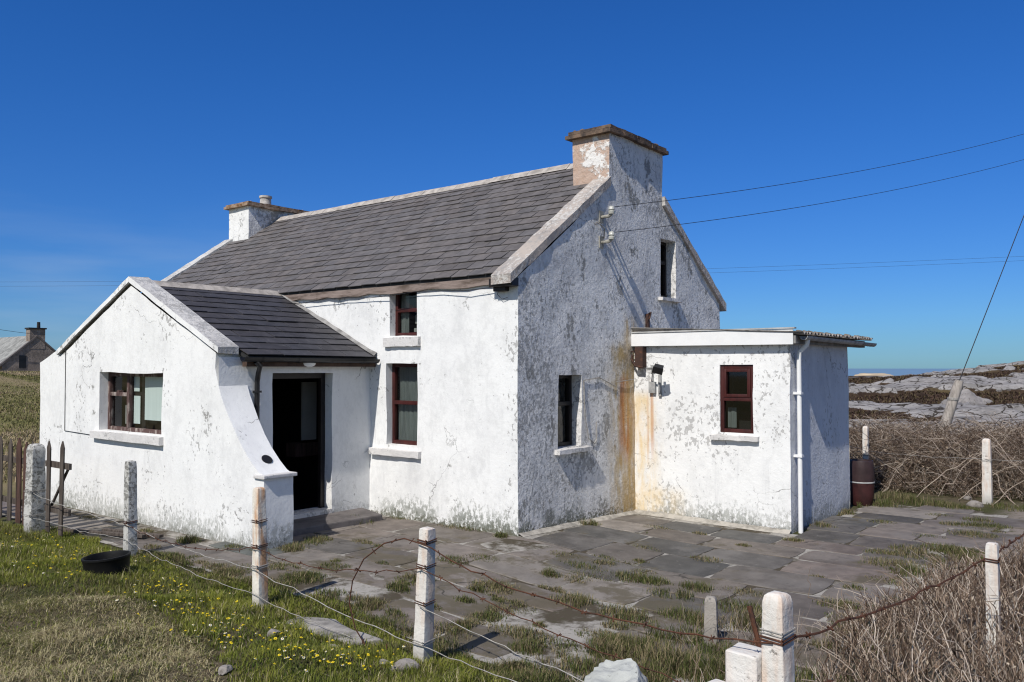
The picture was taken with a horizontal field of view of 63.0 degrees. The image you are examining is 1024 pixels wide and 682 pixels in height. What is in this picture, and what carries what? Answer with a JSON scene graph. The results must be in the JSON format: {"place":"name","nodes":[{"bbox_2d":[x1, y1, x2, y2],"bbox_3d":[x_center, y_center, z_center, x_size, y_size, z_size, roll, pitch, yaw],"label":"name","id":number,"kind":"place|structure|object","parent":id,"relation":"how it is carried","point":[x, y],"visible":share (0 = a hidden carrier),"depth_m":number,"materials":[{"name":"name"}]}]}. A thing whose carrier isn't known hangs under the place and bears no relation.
{"place":"outdoors","nodes":[
{"label":"outdoors","id":0,"kind":"place"},
{"bbox_2d":[0,371,1023,681],"bbox_3d":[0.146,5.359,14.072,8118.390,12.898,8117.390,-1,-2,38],"label":"ground","id":1,"kind":"structure","parent":0,"point":[30,591],"depth_m":7.49,"materials":[{"name":"green plant"}]},
{"bbox_2d":[0,436,33,524],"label":"picket fence","id":2,"kind":"object","parent":1,"relation":"on","point":[19,461],"visible":0.56,"depth_m":12.60,"materials":[{"name":"brown wood"}]},
{"bbox_2d":[0,371,40,482],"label":"rough grass","id":3,"kind":"structure","parent":1,"relation":"on","point":[29,407],"depth_m":38.78,"materials":[{"name":"green plant"}]},
{"bbox_2d":[0,322,55,370],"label":"stone cottage","id":4,"kind":"structure","parent":1,"relation":"on","point":[33,350],"depth_m":88.62,"materials":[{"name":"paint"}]},
{"bbox_2d":[19,355,25,367],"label":"window","id":5,"kind":"structure","parent":4,"relation":"in","point":[22,358],"depth_m":87.69,"materials":[{"name":"black glass"}]},
{"bbox_2d":[23,443,45,533],"bbox_3d":[-6.808,2.266,11.906,0.236,1.600,0.254,-1,-2,34],"label":"fence post","id":6,"kind":"object","parent":1,"relation":"on","point":[35,483],"visible":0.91,"depth_m":11.86,"materials":[{"name":"concrete"}]},
{"bbox_2d":[45,441,71,535],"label":"picket gate","id":7,"kind":"structure","parent":6,"relation":"attached to","point":[61,510],"depth_m":11.63,"materials":[{"name":"brown wood"}]},
{"bbox_2d":[33,518,349,636],"bbox_3d":[-4.074,2.521,9.597,7.155,0.226,0.210,-2,-2,41],"label":"fence wire","id":8,"kind":"object","parent":6,"relation":"attached to","point":[204,578],"visible":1,"depth_m":8.79,"materials":[{"name":"grey metal"}]},
{"bbox_2d":[81,550,130,576],"bbox_3d":[-4.547,2.518,9.376,0.514,0.226,0.503,-5,-2,38],"label":"tub","id":9,"kind":"object","parent":1,"relation":"on","point":[114,562],"visible":0.79,"depth_m":9.23,"materials":[{"name":"black rubber"}]},
{"bbox_2d":[122,460,137,555],"bbox_3d":[-4.770,2.258,10.418,0.147,1.520,0.165,-3,-3,38],"label":"fence post","id":10,"kind":"object","parent":1,"relation":"on","point":[130,518],"visible":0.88,"depth_m":10.40,"materials":[{"name":"concrete"}]},
{"bbox_2d":[218,665,232,675],"bbox_3d":[-2.129,2.443,6.206,0.092,0.070,0.119,-1,-2,21],"label":"stone","id":11,"kind":"object","parent":1,"relation":"on","point":[224,669],"visible":0.98,"depth_m":6.18,"materials":[{"name":"grey stone"}]},
{"bbox_2d":[251,487,268,608],"bbox_3d":[-2.483,2.192,8.197,0.134,1.500,0.152,-4,-4,38],"label":"fence post","id":12,"kind":"object","parent":1,"relation":"on","point":[259,520],"visible":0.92,"depth_m":8.19,"materials":[{"name":"white concrete"}]},
{"bbox_2d":[267,629,280,636],"bbox_3d":[-2.031,2.497,7.137,0.124,0.080,0.132,1,-2,-16],"label":"stone","id":13,"kind":"object","parent":1,"relation":"on","point":[270,632],"visible":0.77,"depth_m":7.10,"materials":[{"name":"grey stone"}]},
{"bbox_2d":[286,617,382,644],"bbox_3d":[-1.600,2.725,7.517,1.097,0.292,0.423,-1,-2,32],"label":"concrete slab","id":14,"kind":"object","parent":1,"relation":"on","point":[335,625],"depth_m":7.45,"materials":[{"name":"grey concrete"}]},
{"bbox_2d":[389,658,419,672],"bbox_3d":[-0.847,2.548,6.514,0.202,0.129,0.224,-1,-2,38],"label":"stone","id":15,"kind":"object","parent":1,"relation":"on","point":[400,663],"visible":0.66,"depth_m":6.48,"materials":[{"name":"grey stone"}]},
{"bbox_2d":[412,526,436,661],"bbox_3d":[-0.723,2.243,6.852,0.143,1.420,0.161,2,0,38],"label":"fence post","id":16,"kind":"object","parent":1,"relation":"on","point":[424,618],"visible":0.95,"depth_m":6.83,"materials":[{"name":"paint"}]},
{"bbox_2d":[33,493,516,681],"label":"fence wire","id":17,"kind":"object","parent":16,"relation":"attached to","point":[305,595],"visible":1,"depth_m":7.57,"materials":[{"name":"grey metal"}]},
{"bbox_2d":[348,538,419,650],"bbox_3d":[-1.078,2.162,7.047,0.837,1.067,0.075,-1,-2,35],"label":"wire loop","id":18,"kind":"object","parent":16,"relation":"hanging from","point":[351,591],"visible":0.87,"depth_m":7.19,"materials":[{"name":"metal"}]},
{"bbox_2d":[124,524,680,681],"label":"fence wire","id":19,"kind":"object","parent":16,"relation":"attached to","point":[459,590],"visible":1,"depth_m":6.62,"materials":[{"name":"metal"}]},
{"bbox_2d":[418,605,583,681],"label":"fence wire","id":20,"kind":"object","parent":16,"relation":"attached to","point":[502,645],"visible":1,"depth_m":6.13,"materials":[{"name":"metal"}]},
{"bbox_2d":[39,124,876,548],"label":"cottage","id":21,"kind":"structure","parent":1,"relation":"on","point":[535,352],"depth_m":13.27,"materials":[{"name":"paint"}]},
{"bbox_2d":[90,372,163,445],"bbox_3d":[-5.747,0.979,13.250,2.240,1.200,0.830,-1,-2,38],"label":"window","id":22,"kind":"structure","parent":21,"relation":"in","point":[148,405],"depth_m":13.18,"materials":[{"name":"brown paint"}]},
{"bbox_2d":[273,373,331,519],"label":"door","id":23,"kind":"structure","parent":21,"relation":"in","point":[308,389],"depth_m":13.09,"materials":[{"name":"paint"}]},
{"bbox_2d":[369,364,421,458],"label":"window","id":24,"kind":"structure","parent":21,"relation":"in","point":[404,376],"depth_m":13.41,"materials":[{"name":"red paint"}]},
{"bbox_2d":[383,292,420,346],"bbox_3d":[-1.403,-0.384,13.571,0.865,0.975,1.120,-1,-2,38],"label":"window","id":25,"kind":"structure","parent":21,"relation":"in","point":[406,305],"depth_m":13.44,"materials":[{"name":"red paint"}]},
{"bbox_2d":[555,375,592,454],"bbox_3d":[0.544,1.106,13.043,1.111,1.275,0.934,-1,-2,38],"label":"window","id":26,"kind":"structure","parent":21,"relation":"in","point":[564,381],"depth_m":13.07,"materials":[{"name":"glass"}]},
{"bbox_2d":[658,242,682,302],"bbox_3d":[2.498,-1.281,15.583,1.116,1.225,0.802,-1,-2,38],"label":"window","id":27,"kind":"structure","parent":21,"relation":"in","point":[663,297],"depth_m":15.60,"materials":[{"name":"glass"}]},
{"bbox_2d":[710,365,759,441],"bbox_3d":[3.728,0.951,13.403,0.821,1.245,0.841,-1,-2,38],"label":"window","id":28,"kind":"structure","parent":21,"relation":"in","point":[736,381],"depth_m":13.30,"materials":[{"name":"red paint"}]},
{"bbox_2d":[615,134,1022,206],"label":"overhead cable","id":29,"kind":"object","parent":21,"relation":"attached to","point":[804,180],"visible":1,"depth_m":15.74,"materials":[{"name":"black metal"}]},
{"bbox_2d":[614,159,1023,232],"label":"overhead cable","id":30,"kind":"object","parent":21,"relation":"attached to","point":[808,205],"visible":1,"depth_m":15.78,"materials":[{"name":"black metal"}]},
{"bbox_2d":[79,490,1023,681],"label":"grass tufts","id":31,"kind":"object","parent":1,"relation":"on","point":[621,647],"visible":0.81,"depth_m":8.34,"materials":[{"name":"green plant"}]},
{"bbox_2d":[584,658,647,681],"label":"boulder","id":32,"kind":"object","parent":1,"relation":"on","point":[626,670],"visible":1,"depth_m":5.20,"materials":[{"name":"white stone"}]},
{"bbox_2d":[725,642,761,681],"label":"concrete block","id":33,"kind":"structure","parent":1,"relation":"on","point":[743,662],"depth_m":4.81,"materials":[{"name":"white concrete"}]},
{"bbox_2d":[747,606,760,646],"bbox_3d":[1.515,1.895,5.087,0.030,0.530,0.198,1,-2,-34],"label":"iron stake","id":34,"kind":"object","parent":33,"relation":"attached to","point":[753,622],"visible":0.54,"depth_m":5.12,"materials":[{"name":"brown metal"}]},
{"bbox_2d":[567,588,927,681],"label":"dry stalks","id":35,"kind":"object","parent":1,"relation":"on","point":[742,622],"visible":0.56,"depth_m":7.27,"materials":[{"name":"beige plant"}]},
{"bbox_2d":[759,590,795,681],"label":"fence post","id":36,"kind":"object","parent":1,"relation":"on","point":[777,629],"visible":1,"depth_m":4.73,"materials":[{"name":"paint"}]},
{"bbox_2d":[420,543,772,645],"bbox_3d":[0.361,1.731,5.759,3.049,0.238,0.061,-2,-3,43],"label":"fence wire","id":37,"kind":"object","parent":36,"relation":"attached to","point":[646,622],"visible":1,"depth_m":5.48,"materials":[{"name":"metal"}]},
{"bbox_2d":[849,459,874,505],"bbox_3d":[6.339,2.567,15.150,0.449,0.809,0.449,-1,-2,38],"label":"barrel","id":38,"kind":"object","parent":1,"relation":"on","point":[862,477],"visible":0.91,"depth_m":14.97,"materials":[{"name":"red plastic"}]},
{"bbox_2d":[862,426,869,459],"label":"fence post","id":39,"kind":"object","parent":1,"relation":"on","point":[865,443],"visible":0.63,"depth_m":17.35,"materials":[{"name":"paint"}]},
{"bbox_2d":[852,419,911,422],"bbox_3d":[15.811,3.785,35.455,3.187,1.020,1.776,0,-2,-3],"label":"rock","id":40,"kind":"object","parent":1,"relation":"on","point":[883,420],"visible":0.12,"depth_m":34.92,"materials":[{"name":"grey stone"}]},
{"bbox_2d":[796,533,1023,681],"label":"bramble scrub","id":41,"kind":"object","parent":1,"relation":"on","point":[938,599],"visible":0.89,"depth_m":6.80,"materials":[{"name":"beige plant"}]},
{"bbox_2d":[848,365,1023,487],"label":"heather","id":42,"kind":"object","parent":1,"relation":"on","point":[904,398],"visible":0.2,"depth_m":46.49,"materials":[{"name":"brown plant"}]},
{"bbox_2d":[848,361,1023,437],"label":"limestone rock outcrop","id":43,"kind":"object","parent":1,"relation":"on","point":[941,384],"visible":0.21,"depth_m":48.10,"materials":[{"name":"grey stone"}]},
{"bbox_2d":[940,389,992,404],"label":"rock","id":44,"kind":"object","parent":43,"relation":"on","point":[969,396],"visible":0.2,"depth_m":42.06,"materials":[{"name":"grey stone"}]},
{"bbox_2d":[849,410,1023,505],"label":"bramble hedge","id":45,"kind":"object","parent":1,"relation":"on","point":[960,446],"visible":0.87,"depth_m":16.92,"materials":[{"name":"brown plant"}]},
{"bbox_2d":[926,380,962,471],"bbox_3d":[9.794,2.102,18.993,0.924,2.448,0.255,0,-2,4],"label":"stay post","id":46,"kind":"object","parent":1,"relation":"on","point":[953,399],"visible":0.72,"depth_m":18.91,"materials":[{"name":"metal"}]},
{"bbox_2d":[959,216,1023,379],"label":"stay cable","id":47,"kind":"object","parent":46,"relation":"attached to","point":[991,299],"visible":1,"depth_m":19.79,"materials":[{"name":"black metal"}]},
{"bbox_2d":[966,500,983,507],"bbox_3d":[8.343,2.948,15.059,0.286,0.148,0.247,-1,-2,38],"label":"stone","id":48,"kind":"object","parent":1,"relation":"on","point":[973,503],"visible":0.8,"depth_m":14.98,"materials":[{"name":"white stone"}]},
{"bbox_2d":[982,438,992,503],"bbox_3d":[8.695,2.545,15.283,0.169,1.520,0.188,-1,-2,38],"label":"fence post","id":49,"kind":"object","parent":1,"relation":"on","point":[987,488],"visible":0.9,"depth_m":15.24,"materials":[{"name":"paint"}]},
{"bbox_2d":[865,450,1006,460],"bbox_3d":[9.232,2.089,14.690,0.246,0.238,6.520,1,-2,-38],"label":"fence wire","id":50,"kind":"object","parent":49,"relation":"attached to","point":[943,457],"visible":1,"depth_m":15.75,"materials":[{"name":"brown metal"}]},
{"bbox_2d":[984,542,1001,672],"bbox_3d":[3.955,2.348,6.854,0.117,1.370,0.134,-1,-2,38],"label":"fence post","id":51,"kind":"object","parent":1,"relation":"on","point":[992,566],"visible":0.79,"depth_m":6.84,"materials":[{"name":"paint"}]},
{"bbox_2d":[795,533,1023,638],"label":"fence wire","id":52,"kind":"object","parent":51,"relation":"attached to","point":[809,634],"visible":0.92,"depth_m":5.75,"materials":[{"name":"metal"}]},
{"bbox_2d":[0,0,1023,368],"label":"sky","id":53,"kind":"structure","parent":0,"point":[129,128],"materials":[{"name":"blue"}]},
{"bbox_2d":[2,499,1023,681],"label":"paving","id":54,"kind":"structure","parent":0,"point":[761,557],"depth_m":10.46,"materials":[{"name":"grey stone"}]},
{"bbox_2d":[57,528,145,537],"bbox_3d":[-5.735,2.673,11.648,1.500,0.040,0.080,-1,-2,18],"label":"plank","id":55,"kind":"object","parent":54,"relation":"on","point":[109,533],"visible":0.69,"depth_m":11.63,"materials":[{"name":"grey wood"}]},
{"bbox_2d":[102,528,163,537],"bbox_3d":[-5.293,2.673,11.642,1.100,0.040,0.080,-1,-2,24],"label":"plank","id":56,"kind":"object","parent":54,"relation":"on","point":[156,535],"visible":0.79,"depth_m":11.56,"materials":[{"name":"grey wood"}]},
{"bbox_2d":[703,595,717,645],"bbox_3d":[1.786,2.674,7.498,0.128,0.760,0.129,-1,-2,18],"label":"fence post","id":57,"kind":"object","parent":54,"relation":"on","point":[710,608],"visible":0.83,"depth_m":7.45,"materials":[{"name":"concrete"}]},
{"bbox_2d":[84,256,1021,281],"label":"overhead cable","id":58,"kind":"object","parent":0,"point":[711,268],"visible":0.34,"depth_m":64.52,"materials":[{"name":"black metal"}]},
{"bbox_2d":[719,261,1004,272],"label":"overhead cable","id":59,"kind":"object","parent":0,"point":[860,267],"visible":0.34,"depth_m":64.00,"materials":[{"name":"black metal"}]},
{"bbox_2d":[854,373,892,375],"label":"sand hill","id":60,"kind":"structure","parent":0,"point":[871,374],"depth_m":228.05,"materials":[{"name":"beige sand"}]},
{"bbox_2d":[848,369,954,375],"bbox_3d":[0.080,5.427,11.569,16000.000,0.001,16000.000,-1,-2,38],"label":"sea","id":61,"kind":"structure","parent":0,"point":[893,372],"depth_m":1214.08,"materials":[{"name":"blue liquid"}]}
]}

